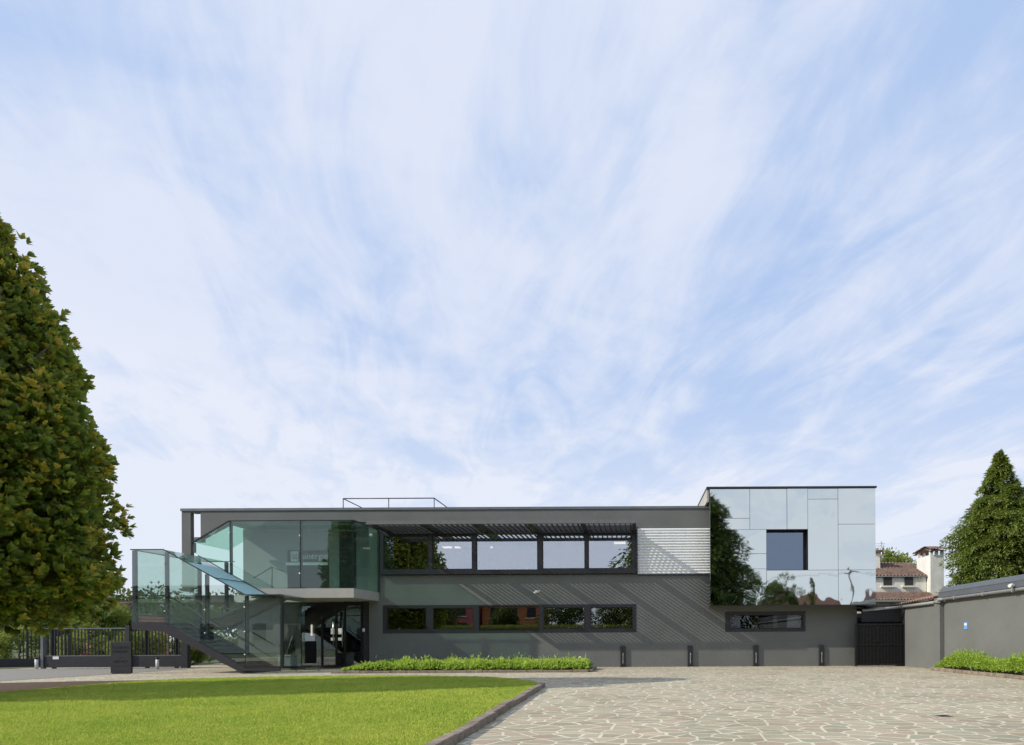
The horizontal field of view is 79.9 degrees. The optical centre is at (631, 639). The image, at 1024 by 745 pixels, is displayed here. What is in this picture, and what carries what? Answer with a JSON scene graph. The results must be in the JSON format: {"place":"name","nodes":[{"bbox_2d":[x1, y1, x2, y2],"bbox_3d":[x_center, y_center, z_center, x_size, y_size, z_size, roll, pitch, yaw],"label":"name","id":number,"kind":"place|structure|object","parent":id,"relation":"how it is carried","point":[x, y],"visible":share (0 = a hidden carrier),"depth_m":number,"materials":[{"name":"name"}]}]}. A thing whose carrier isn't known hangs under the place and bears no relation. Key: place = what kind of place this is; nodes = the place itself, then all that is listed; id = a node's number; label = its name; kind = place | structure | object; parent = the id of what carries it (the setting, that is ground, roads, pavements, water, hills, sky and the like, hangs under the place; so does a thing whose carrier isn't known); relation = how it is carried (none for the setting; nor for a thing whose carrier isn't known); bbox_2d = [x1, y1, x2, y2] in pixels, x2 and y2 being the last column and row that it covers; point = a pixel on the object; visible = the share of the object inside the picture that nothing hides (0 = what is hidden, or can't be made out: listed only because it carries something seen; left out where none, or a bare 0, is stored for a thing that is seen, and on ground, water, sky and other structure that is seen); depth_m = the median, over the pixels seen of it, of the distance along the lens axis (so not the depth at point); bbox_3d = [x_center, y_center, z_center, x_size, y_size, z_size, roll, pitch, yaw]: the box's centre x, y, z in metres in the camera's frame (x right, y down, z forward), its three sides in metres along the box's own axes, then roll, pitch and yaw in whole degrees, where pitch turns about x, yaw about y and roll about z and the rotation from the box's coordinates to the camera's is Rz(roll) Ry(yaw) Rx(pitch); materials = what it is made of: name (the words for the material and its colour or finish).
{"place":"outdoors","nodes":[
{"label":"outdoors","id":0,"kind":"place"},
{"bbox_2d":[0,668,194,680],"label":"driveway","id":1,"kind":"structure","parent":0,"point":[13,674],"depth_m":21.70,"materials":[{"name":"concrete"}]},
{"bbox_2d":[35,658,37,668],"bbox_3d":[-24.826,0.989,24.898,0.115,0.470,0.115,0,0,0],"label":"path light","id":2,"kind":"object","parent":1,"relation":"on","point":[36,663],"visible":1,"depth_m":24.86,"materials":[{"name":"silver metal"}]},
{"bbox_2d":[156,658,158,668],"bbox_3d":[-18.991,0.960,23.899,0.115,0.470,0.115,0,0,0],"label":"path light","id":3,"kind":"object","parent":1,"relation":"on","point":[157,663],"visible":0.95,"depth_m":23.86,"materials":[{"name":"silver metal"}]},
{"bbox_2d":[0,644,219,668],"bbox_3d":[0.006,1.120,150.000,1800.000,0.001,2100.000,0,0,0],"label":"ground","id":4,"kind":"structure","parent":0,"point":[215,661],"depth_m":42.08,"materials":[{"name":"green plant"}]},
{"bbox_2d":[0,622,43,658],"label":"garden tree","id":5,"kind":"object","parent":4,"relation":"on","point":[9,640],"visible":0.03,"depth_m":35.60,"materials":[{"name":"green plant"}]},
{"bbox_2d":[0,625,49,658],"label":"shrub","id":6,"kind":"object","parent":4,"relation":"on","point":[4,650],"visible":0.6,"depth_m":28.05,"materials":[{"name":"green plant"}]},
{"bbox_2d":[0,629,70,666],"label":"bar fence","id":7,"kind":"object","parent":4,"relation":"on","point":[26,662],"visible":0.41,"depth_m":25.98,"materials":[{"name":"metal"}]},
{"bbox_2d":[0,607,80,644],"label":"garden tree","id":8,"kind":"object","parent":4,"relation":"on","point":[46,623],"visible":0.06,"depth_m":35.17,"materials":[{"name":"green plant"}]},
{"bbox_2d":[49,629,110,654],"bbox_3d":[-26.247,0.342,28.543,2.561,1.845,2.043,0,0,0],"label":"shrub","id":9,"kind":"object","parent":4,"relation":"on","point":[83,644],"visible":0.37,"depth_m":28.51,"materials":[{"name":"green plant"}]},
{"bbox_2d":[68,602,130,654],"bbox_3d":[-30.310,-0.586,34.029,2.782,3.742,3.018,0,0,0],"label":"garden tree","id":10,"kind":"object","parent":4,"relation":"on","point":[119,619],"visible":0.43,"depth_m":33.77,"materials":[{"name":"green plant"}]},
{"bbox_2d":[1,581,242,645],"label":"woods","id":11,"kind":"object","parent":4,"relation":"on","point":[155,608],"visible":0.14,"depth_m":112.09,"materials":[{"name":"green plant"}]},
{"bbox_2d":[105,604,143,633],"bbox_3d":[-31.459,-0.494,36.957,2.494,3.545,2.594,0,0,0],"label":"garden tree","id":12,"kind":"object","parent":4,"relation":"on","point":[129,612],"visible":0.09,"depth_m":37.01,"materials":[{"name":"green plant"}]},
{"bbox_2d":[103,634,157,654],"bbox_3d":[-23.496,0.501,28.161,2.189,1.658,2.278,0,0,-42],"label":"shrub","id":13,"kind":"object","parent":4,"relation":"on","point":[133,646],"visible":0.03,"depth_m":27.80,"materials":[{"name":"green plant"}]},
{"bbox_2d":[106,630,167,654],"bbox_3d":[-22.762,0.365,27.644,2.187,1.726,2.469,0,0,-31],"label":"shrub","id":14,"kind":"object","parent":4,"relation":"on","point":[143,642],"visible":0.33,"depth_m":27.39,"materials":[{"name":"green plant"}]},
{"bbox_2d":[170,640,208,664],"bbox_3d":[-21.216,0.527,28.575,1.838,1.459,1.729,0,0,34],"label":"shrub","id":15,"kind":"object","parent":4,"relation":"on","point":[197,657],"visible":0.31,"depth_m":28.44,"materials":[{"name":"green plant"}]},
{"bbox_2d":[167,630,230,662],"bbox_3d":[-22.439,0.243,30.934,2.837,1.954,3.077,0,0,0],"label":"shrub","id":16,"kind":"object","parent":4,"relation":"on","point":[211,658],"visible":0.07,"depth_m":31.02,"materials":[{"name":"green plant"}]},
{"bbox_2d":[219,636,237,664],"bbox_3d":[-18.964,0.562,28.334,2.164,1.487,1.713,0,0,36],"label":"shrub","id":17,"kind":"object","parent":4,"relation":"on","point":[233,641],"visible":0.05,"depth_m":28.17,"materials":[{"name":"green plant"}]},
{"bbox_2d":[877,547,916,565],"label":"leafy tree","id":18,"kind":"object","parent":4,"relation":"on","point":[890,556],"visible":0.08,"depth_m":58.09,"materials":[{"name":"green plant"}]},
{"bbox_2d":[857,594,937,668],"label":"tiled shed","id":19,"kind":"structure","parent":4,"relation":"on","point":[917,619],"depth_m":22.71,"materials":[{"name":"paint"}]},
{"bbox_2d":[854,623,904,665],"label":"side gate","id":20,"kind":"structure","parent":19,"relation":"attached to","point":[879,644],"depth_m":23.50,"materials":[{"name":"black metal"}]},
{"bbox_2d":[933,574,1023,674],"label":"annex building","id":21,"kind":"structure","parent":4,"relation":"on","point":[986,616],"depth_m":18.27,"materials":[{"name":"paint"}]},
{"bbox_2d":[933,647,1023,675],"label":"ground cover","id":22,"kind":"object","parent":4,"relation":"on","point":[977,660],"visible":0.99,"depth_m":17.82,"materials":[{"name":"green plant"}]},
{"bbox_2d":[936,448,1023,592],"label":"spruce tree","id":23,"kind":"object","parent":4,"relation":"on","point":[990,541],"visible":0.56,"depth_m":33.21,"materials":[{"name":"green plant"}]},
{"bbox_2d":[76,602,167,654],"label":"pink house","id":24,"kind":"structure","parent":0,"point":[149,618],"depth_m":49.74,"materials":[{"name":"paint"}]},
{"bbox_2d":[191,663,226,666],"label":"back path","id":25,"kind":"structure","parent":0,"point":[220,664],"depth_m":27.71,"materials":[{"name":"grey concrete"}]},
{"bbox_2d":[0,674,537,744],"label":"lawn","id":26,"kind":"structure","parent":0,"point":[283,722],"depth_m":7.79,"materials":[{"name":"green plant"}]},
{"bbox_2d":[0,665,1023,744],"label":"paving","id":27,"kind":"structure","parent":0,"point":[822,705],"depth_m":9.83,"materials":[{"name":"grey stone"}]},
{"bbox_2d":[0,680,145,691],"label":"mulch edge","id":28,"kind":"object","parent":27,"relation":"on","point":[17,686],"visible":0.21,"depth_m":15.21,"materials":[{"name":"brown soil"}]},
{"bbox_2d":[0,216,135,637],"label":"magnolia tree","id":29,"kind":"object","parent":28,"relation":"on","point":[57,464],"visible":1,"depth_m":12.11,"materials":[{"name":"green plant"}]},
{"bbox_2d":[40,625,190,668],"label":"sliding gate","id":30,"kind":"structure","parent":27,"relation":"on","point":[54,660],"depth_m":24.97,"materials":[{"name":"metal"}]},
{"bbox_2d":[111,642,132,673],"bbox_3d":[-17.692,0.636,20.704,0.715,1.106,0.086,0,0,0],"label":"sign stele","id":31,"kind":"object","parent":27,"relation":"on","point":[121,657],"visible":1,"depth_m":20.67,"materials":[{"name":"metal"}]},
{"bbox_2d":[130,549,304,672],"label":"glazed staircase","id":32,"kind":"structure","parent":27,"relation":"on","point":[201,637],"depth_m":20.96,"materials":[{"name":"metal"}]},
{"bbox_2d":[277,636,298,669],"bbox_3d":[-13.200,0.488,22.927,0.710,1.317,0.591,0,0,0],"label":"planter box","id":33,"kind":"object","parent":27,"relation":"on","point":[290,660],"visible":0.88,"depth_m":22.74,"materials":[{"name":"concrete"}]},
{"bbox_2d":[331,666,596,672],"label":"bed kerb","id":34,"kind":"structure","parent":27,"relation":"on","point":[592,669],"depth_m":20.22,"materials":[{"name":"grey concrete"}]},
{"bbox_2d":[359,667,591,671],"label":"bed soil","id":35,"kind":"structure","parent":27,"relation":"on","point":[475,669],"depth_m":20.86,"materials":[{"name":"brown soil"}]},
{"bbox_2d":[341,652,593,670],"bbox_3d":[-5.719,0.816,21.547,8.644,0.775,2.602,0,0,0],"label":"ground cover","id":36,"kind":"object","parent":35,"relation":"on","point":[456,663],"visible":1,"depth_m":20.54,"materials":[{"name":"green plant"}]},
{"bbox_2d":[424,683,544,744],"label":"lawn kerb","id":37,"kind":"structure","parent":27,"relation":"on","point":[469,728],"depth_m":7.60,"materials":[{"name":"grey concrete"}]},
{"bbox_2d":[180,486,876,667],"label":"office building","id":38,"kind":"structure","parent":27,"relation":"on","point":[732,576],"depth_m":24.00,"materials":[{"name":"grey plaster"},{"name":"glass"},{"name":"dark metal"}]},
{"bbox_2d":[331,619,333,646],"bbox_3d":[-12.412,-0.158,24.482,0.574,2.440,0.176,0,0,0],"label":"glass door","id":39,"kind":"structure","parent":38,"relation":"in","point":[332,629],"depth_m":24.40,"materials":[{"name":"metal"}]},
{"bbox_2d":[338,619,342,646],"bbox_3d":[-11.900,-0.160,24.391,0.318,2.440,0.133,0,0,0],"label":"glass door","id":40,"kind":"structure","parent":38,"relation":"in","point":[340,630],"depth_m":24.39,"materials":[{"name":"metal"}]},
{"bbox_2d":[339,531,355,588],"bbox_3d":[-12.026,-3.208,25.284,0.696,2.737,0.027,0,0,0],"label":"inner door","id":41,"kind":"structure","parent":38,"relation":"in","point":[345,541],"depth_m":25.27,"materials":[{"name":"glass"}]},
{"bbox_2d":[380,525,635,574],"bbox_3d":[-4.929,-3.582,23.975,10.240,1.920,0.290,0,0,0],"label":"window","id":42,"kind":"structure","parent":38,"relation":"in","point":[431,570],"depth_m":23.83,"materials":[{"name":"metal"}]},
{"bbox_2d":[383,604,635,632],"bbox_3d":[-4.905,-0.840,24.068,10.180,1.120,0.165,0,0,0],"label":"window","id":43,"kind":"structure","parent":38,"relation":"in","point":[430,617],"depth_m":23.99,"materials":[{"name":"metal"}]},
{"bbox_2d":[725,612,804,631],"bbox_3d":[5.375,-0.720,24.068,3.220,0.800,0.165,0,0,0],"label":"window","id":44,"kind":"structure","parent":38,"relation":"in","point":[727,624],"depth_m":23.99,"materials":[{"name":"metal"}]},
{"bbox_2d":[766,531,805,569],"bbox_3d":[6.068,-3.496,23.640,1.616,1.577,0.080,0,0,0],"label":"square window","id":45,"kind":"structure","parent":38,"relation":"in","point":[766,531],"depth_m":23.60,"materials":[{"name":"black paint"}]},
{"bbox_2d":[620,646,625,666],"bbox_3d":[-0.347,0.682,23.945,0.240,0.840,0.080,0,0,0],"label":"parking post","id":46,"kind":"object","parent":27,"relation":"on","point":[622,656],"visible":1,"depth_m":23.93,"materials":[{"name":"metal"}]},
{"bbox_2d":[687,646,692,666],"bbox_3d":[2.353,0.668,23.945,0.240,0.840,0.080,0,0,0],"label":"parking post","id":47,"kind":"object","parent":27,"relation":"on","point":[690,656],"visible":1,"depth_m":23.93,"materials":[{"name":"metal"}]},
{"bbox_2d":[753,645,758,665],"bbox_3d":[4.987,0.655,23.945,0.240,0.840,0.080,0,0,0],"label":"parking post","id":48,"kind":"object","parent":27,"relation":"on","point":[755,656],"visible":1,"depth_m":23.93,"materials":[{"name":"metal"}]},
{"bbox_2d":[819,645,823,665],"bbox_3d":[7.622,0.642,23.945,0.240,0.840,0.080,0,0,0],"label":"parking post","id":49,"kind":"object","parent":27,"relation":"on","point":[821,655],"visible":1,"depth_m":23.93,"materials":[{"name":"metal"}]},
{"bbox_2d":[930,667,1023,679],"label":"annex kerb","id":50,"kind":"structure","parent":27,"relation":"on","point":[1003,675],"depth_m":17.54,"materials":[{"name":"grey concrete"}]},
{"bbox_2d":[0,0,1023,642],"label":"sky","id":51,"kind":"structure","parent":0,"point":[299,253],"materials":[{"name":"blue"}]},
{"bbox_2d":[857,546,947,613],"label":"white house","id":52,"kind":"structure","parent":0,"point":[897,582],"depth_m":39.94,"materials":[{"name":"beige paint"}]},
{"bbox_2d":[876,542,884,564],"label":"roof antenna","id":53,"kind":"object","parent":52,"relation":"on","point":[881,543],"visible":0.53,"depth_m":42.47,"materials":[{"name":"metal"}]},
{"bbox_2d":[880,578,895,586],"bbox_3d":[17.150,-3.825,39.928,0.967,0.653,0.135,0,0,0],"label":"window","id":54,"kind":"structure","parent":52,"relation":"in","point":[887,582],"depth_m":39.94,"materials":[{"name":"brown wood"}]},
{"bbox_2d":[901,578,916,586],"bbox_3d":[18.567,-3.825,39.928,0.967,0.653,0.135,0,0,0],"label":"window","id":55,"kind":"structure","parent":52,"relation":"in","point":[908,582],"depth_m":39.94,"materials":[{"name":"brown wood"}]}
]}

